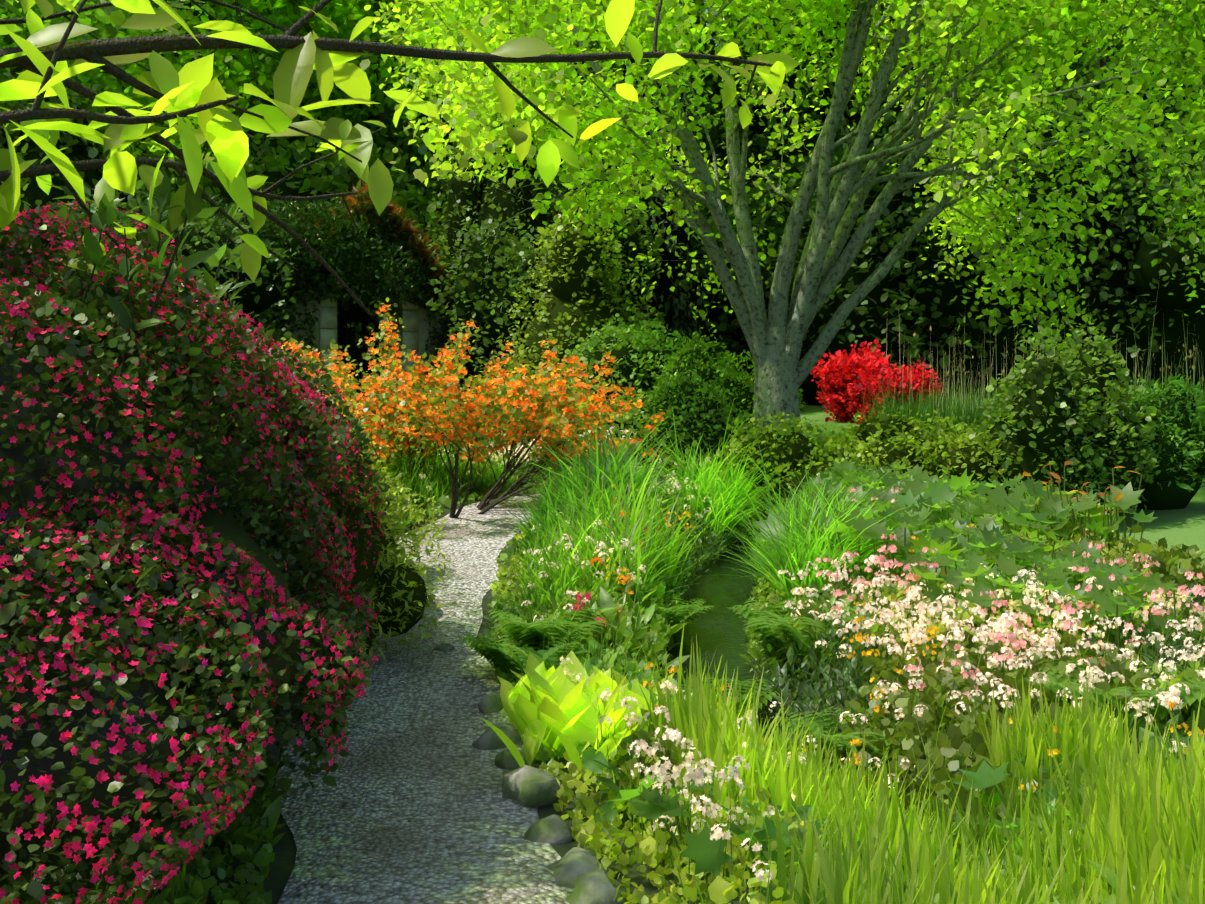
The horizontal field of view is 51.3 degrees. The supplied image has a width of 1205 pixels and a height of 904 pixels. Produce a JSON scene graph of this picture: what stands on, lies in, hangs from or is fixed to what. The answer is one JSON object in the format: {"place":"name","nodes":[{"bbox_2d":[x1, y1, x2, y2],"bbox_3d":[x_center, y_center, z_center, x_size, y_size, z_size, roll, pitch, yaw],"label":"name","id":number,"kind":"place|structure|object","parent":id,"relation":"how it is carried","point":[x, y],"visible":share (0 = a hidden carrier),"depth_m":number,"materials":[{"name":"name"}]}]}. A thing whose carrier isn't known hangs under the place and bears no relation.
{"place":"outdoors","nodes":[
{"label":"outdoors","id":0,"kind":"place"},
{"bbox_2d":[0,0,800,316],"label":"overhanging branch","id":1,"kind":"object","parent":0,"point":[221,133],"depth_m":4.14,"materials":[{"name":"green plant"}]},
{"bbox_2d":[275,481,757,903],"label":"gravel path","id":2,"kind":"structure","parent":0,"point":[413,806],"depth_m":5.70,"materials":[{"name":"grey gravel"}]},
{"bbox_2d":[274,298,688,517],"bbox_3d":[-1.476,-0.438,12.502,4.156,2.282,3.126,0,1,-19],"label":"orange azalea","id":3,"kind":"object","parent":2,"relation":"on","point":[484,439],"depth_m":12.25,"materials":[{"name":"orange plant"}]},
{"bbox_2d":[124,445,1204,903],"bbox_3d":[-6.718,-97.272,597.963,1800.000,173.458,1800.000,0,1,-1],"label":"ground","id":4,"kind":"structure","parent":0,"point":[282,865],"depth_m":5.34,"materials":[{"name":"soil"}]},
{"bbox_2d":[0,200,389,903],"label":"pink azalea","id":5,"kind":"object","parent":4,"relation":"on","point":[32,460],"depth_m":4.30,"materials":[{"name":"pink plant"}]},
{"bbox_2d":[0,89,257,425],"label":"tree","id":6,"kind":"object","parent":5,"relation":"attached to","point":[196,210],"depth_m":5.07,"materials":[{"name":"green plant"}]},
{"bbox_2d":[338,296,366,396],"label":"iron gate","id":7,"kind":"structure","parent":4,"relation":"on","point":[362,318],"depth_m":22.68,"materials":[{"name":"black metal"}]},
{"bbox_2d":[259,206,474,410],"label":"stone wall arch","id":8,"kind":"structure","parent":4,"relation":"on","point":[424,326],"depth_m":22.24,"materials":[{"name":"stone"}]},
{"bbox_2d":[320,258,417,397],"bbox_3d":[-4.044,-2.007,21.808,1.760,2.726,0.040,-1,1,-29],"label":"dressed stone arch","id":9,"kind":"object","parent":8,"relation":"attached to","point":[328,320],"visible":0.25,"depth_m":21.56,"materials":[{"name":"stone"}]},
{"bbox_2d":[432,598,691,903],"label":"rocks","id":10,"kind":"object","parent":4,"relation":"on","point":[581,874],"visible":0.56,"depth_m":5.13,"materials":[{"name":"stone"}]},
{"bbox_2d":[481,650,674,775],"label":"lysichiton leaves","id":11,"kind":"object","parent":4,"relation":"on","point":[556,709],"visible":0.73,"depth_m":6.02,"materials":[{"name":"green plant"}]},
{"bbox_2d":[0,0,1204,187],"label":"trees","id":12,"kind":"object","parent":4,"relation":"on","point":[108,21],"depth_m":27.14,"materials":[{"name":"green plant"}]},
{"bbox_2d":[4,0,1204,143],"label":"conifer foliage","id":13,"kind":"object","parent":12,"relation":"attached to","point":[707,79],"visible":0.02,"depth_m":35.26,"materials":[{"name":"green plant"}]},
{"bbox_2d":[0,0,1204,663],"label":"shrubs","id":14,"kind":"object","parent":4,"relation":"on","point":[514,250],"depth_m":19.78,"materials":[{"name":"green plant"}]},
{"bbox_2d":[9,373,1204,903],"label":"grasses and irises","id":15,"kind":"object","parent":4,"relation":"on","point":[1151,809],"visible":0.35,"depth_m":5.17,"materials":[{"name":"green plant"}]},
{"bbox_2d":[21,397,1204,903],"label":"ground cover leaves","id":16,"kind":"object","parent":4,"relation":"on","point":[253,825],"depth_m":6.44,"materials":[{"name":"green plant"}]},
{"bbox_2d":[30,421,1204,903],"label":"flowers","id":17,"kind":"object","parent":4,"relation":"on","point":[1168,701],"visible":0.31,"depth_m":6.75,"materials":[{"name":"white plant"}]},
{"bbox_2d":[290,594,1204,768],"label":"ferns","id":18,"kind":"object","parent":4,"relation":"on","point":[524,631],"visible":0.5,"depth_m":7.29,"materials":[{"name":"green plant"}]},
{"bbox_2d":[415,0,1204,430],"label":"tree trunk and limbs","id":19,"kind":"object","parent":4,"relation":"on","point":[775,336],"visible":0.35,"depth_m":15.44,"materials":[{"name":"grey plant"}]},
{"bbox_2d":[360,0,1204,357],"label":"tree leaves","id":20,"kind":"object","parent":19,"relation":"attached to","point":[462,112],"visible":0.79,"depth_m":14.09,"materials":[{"name":"green plant"}]},
{"bbox_2d":[514,456,1204,903],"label":"broad-leaved plants","id":21,"kind":"object","parent":4,"relation":"on","point":[1004,550],"visible":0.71,"depth_m":8.20,"materials":[{"name":"green plant"}]},
{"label":"yard wall","id":22,"kind":"structure","parent":4,"relation":"on"},
{"bbox_2d":[162,192,476,405],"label":"ivy wall","id":23,"kind":"structure","parent":22,"relation":"attached to","point":[271,231],"depth_m":21.14,"materials":[{"name":"green plant"}]},
{"bbox_2d":[278,179,455,309],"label":"dry ferns","id":24,"kind":"object","parent":22,"relation":"attached to","point":[361,197],"depth_m":21.87,"materials":[{"name":"plant"}]},
{"bbox_2d":[655,529,791,754],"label":"stream water","id":25,"kind":"structure","parent":0,"point":[719,625],"depth_m":9.05,"materials":[{"name":"green liquid"}]},
{"bbox_2d":[739,396,1204,584],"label":"lawn","id":26,"kind":"structure","parent":0,"point":[1185,526],"depth_m":11.93,"materials":[{"name":"green plant"}]},
{"bbox_2d":[810,339,945,423],"bbox_3d":[4.556,-0.969,21.005,2.150,1.766,2.662,0,1,-1],"label":"shrub","id":27,"kind":"object","parent":26,"relation":"on","point":[842,383],"visible":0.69,"depth_m":20.56,"materials":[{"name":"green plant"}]},
{"bbox_2d":[856,356,1204,436],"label":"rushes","id":28,"kind":"object","parent":26,"relation":"on","point":[973,412],"visible":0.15,"depth_m":18.82,"materials":[{"name":"green plant"}]},
{"bbox_2d":[886,269,1203,431],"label":"reeds","id":29,"kind":"object","parent":26,"relation":"on","point":[1003,371],"visible":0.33,"depth_m":19.55,"materials":[{"name":"brown plant"}]}
]}

